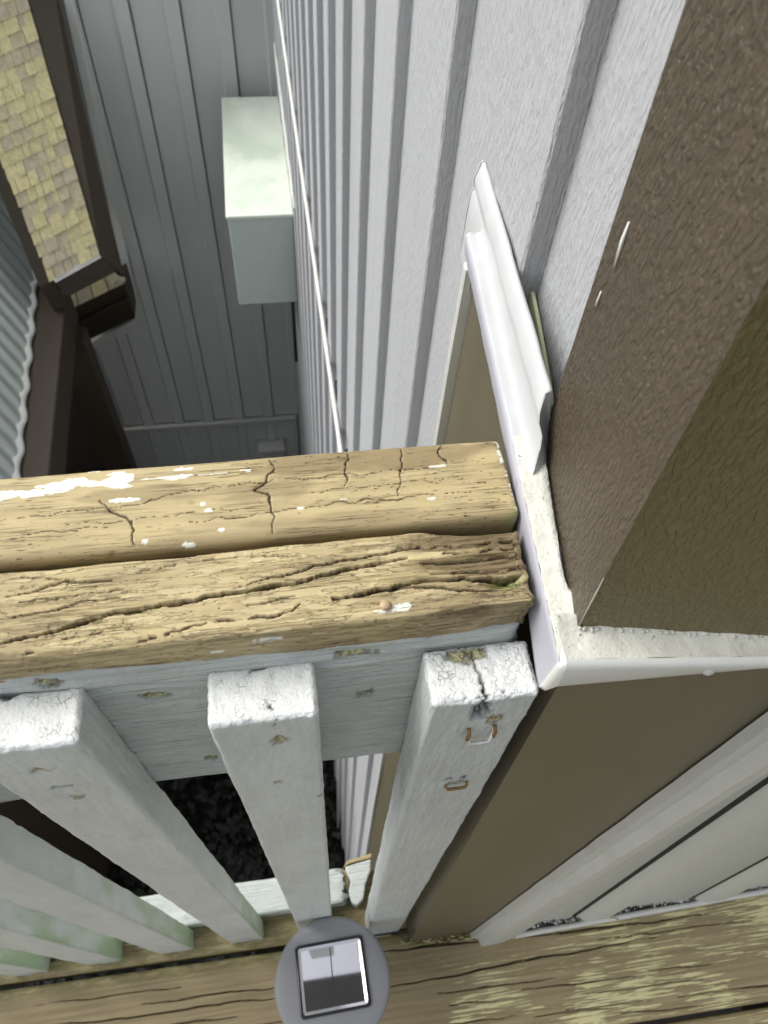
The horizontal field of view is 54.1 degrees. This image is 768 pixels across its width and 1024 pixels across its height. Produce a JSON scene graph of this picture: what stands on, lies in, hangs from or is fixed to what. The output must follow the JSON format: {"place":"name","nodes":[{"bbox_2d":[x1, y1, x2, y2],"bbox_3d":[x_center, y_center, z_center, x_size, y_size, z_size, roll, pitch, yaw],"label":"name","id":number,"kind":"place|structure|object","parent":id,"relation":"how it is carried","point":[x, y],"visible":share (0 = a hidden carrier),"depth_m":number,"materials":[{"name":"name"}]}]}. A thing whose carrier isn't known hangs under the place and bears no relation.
{"place":"outdoors","nodes":[
{"label":"outdoors","id":0,"kind":"place"},
{"bbox_2d":[0,760,742,1023],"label":"ground","id":1,"kind":"structure","parent":0,"point":[197,825],"depth_m":4.11,"materials":[{"name":"soil"}]},
{"bbox_2d":[20,285,172,801],"bbox_3d":[-1.993,0.466,3.514,1.610,2.350,1.818,-5,57,-7],"label":"porch frame","id":2,"kind":"object","parent":1,"relation":"on","point":[64,364],"visible":0.09,"depth_m":2.94,"materials":[{"name":"brown wood"}]},
{"bbox_2d":[0,194,112,880],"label":"corrugated roof","id":3,"kind":"structure","parent":2,"relation":"on","point":[18,296],"depth_m":2.92,"materials":[{"name":"grey metal"}]},
{"bbox_2d":[0,0,123,311],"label":"porch roof","id":4,"kind":"structure","parent":2,"relation":"on","point":[52,193],"depth_m":2.78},
{"bbox_2d":[59,0,299,467],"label":"wall","id":5,"kind":"structure","parent":1,"relation":"on","point":[198,366],"depth_m":3.59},
{"bbox_2d":[63,0,141,348],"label":"eave return","id":6,"kind":"object","parent":5,"relation":"attached to","point":[108,309],"visible":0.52,"depth_m":3.53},
{"bbox_2d":[258,438,284,458],"bbox_3d":[-0.746,-0.376,5.032,0.176,0.238,0.105,-5,57,-7],"label":"wall vent","id":7,"kind":"object","parent":5,"relation":"attached to","point":[274,448],"depth_m":4.93,"materials":[{"name":"grey metal"}]},
{"bbox_2d":[25,760,344,986],"bbox_3d":[-1.143,1.065,4.399,1.673,0.331,2.927,-5,57,-7],"label":"ground cover","id":8,"kind":"object","parent":1,"relation":"on","point":[239,871],"visible":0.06,"depth_m":4.04,"materials":[{"name":"black gravel"}]},
{"bbox_2d":[271,0,685,863],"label":"side wall","id":9,"kind":"structure","parent":1,"relation":"on","point":[401,120],"depth_m":0.55,"materials":[{"name":"plastic"}]},
{"bbox_2d":[221,96,297,304],"bbox_3d":[-0.492,-1.235,2.964,0.231,0.390,0.780,-5,57,-7],"label":"utility box","id":10,"kind":"object","parent":9,"relation":"attached to","point":[259,209],"visible":0.88,"depth_m":2.76,"materials":[{"name":"white metal"}]},
{"bbox_2d":[291,302,297,361],"bbox_3d":[-0.420,-0.918,3.485,0.016,0.600,0.015,-5,57,-7],"label":"drain pipe","id":11,"kind":"object","parent":9,"relation":"attached to","point":[294,330],"visible":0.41,"depth_m":3.56,"materials":[{"name":"black plastic"}]},
{"bbox_2d":[337,759,340,827],"bbox_3d":[-0.171,0.882,2.865,0.019,3.050,0.015,-5,57,-7],"label":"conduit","id":12,"kind":"object","parent":9,"relation":"attached to","point":[338,788],"visible":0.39,"depth_m":3.44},
{"bbox_2d":[0,870,767,1023],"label":"deck","id":13,"kind":"structure","parent":9,"relation":"attached to","point":[699,959],"depth_m":0.94,"materials":[{"name":"brown wood"}]},
{"bbox_2d":[0,441,538,975],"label":"deck railing","id":14,"kind":"object","parent":13,"relation":"on","point":[268,635],"visible":1,"depth_m":0.30,"materials":[{"name":"beige wood"}]},
{"bbox_2d":[274,916,389,1023],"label":"solar light","id":15,"kind":"object","parent":13,"relation":"on","point":[332,970],"visible":1,"depth_m":0.81,"materials":[{"name":"grey plastic"}]},
{"bbox_2d":[400,932,476,945],"bbox_3d":[0.071,0.545,0.963,0.103,0.006,0.014,-3,56,-5],"label":"moss","id":16,"kind":"object","parent":13,"relation":"on","point":[459,937],"visible":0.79,"depth_m":0.96,"materials":[{"name":"brown"}]},
{"bbox_2d":[470,712,767,945],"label":"deck wall","id":17,"kind":"structure","parent":13,"relation":"on","point":[696,835],"depth_m":0.65,"materials":[{"name":"wood"}]},
{"bbox_2d":[365,0,767,941],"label":"house corner","id":18,"kind":"object","parent":1,"relation":"on","point":[635,454],"visible":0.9,"depth_m":0.26,"materials":[{"name":"brown"}]}
]}

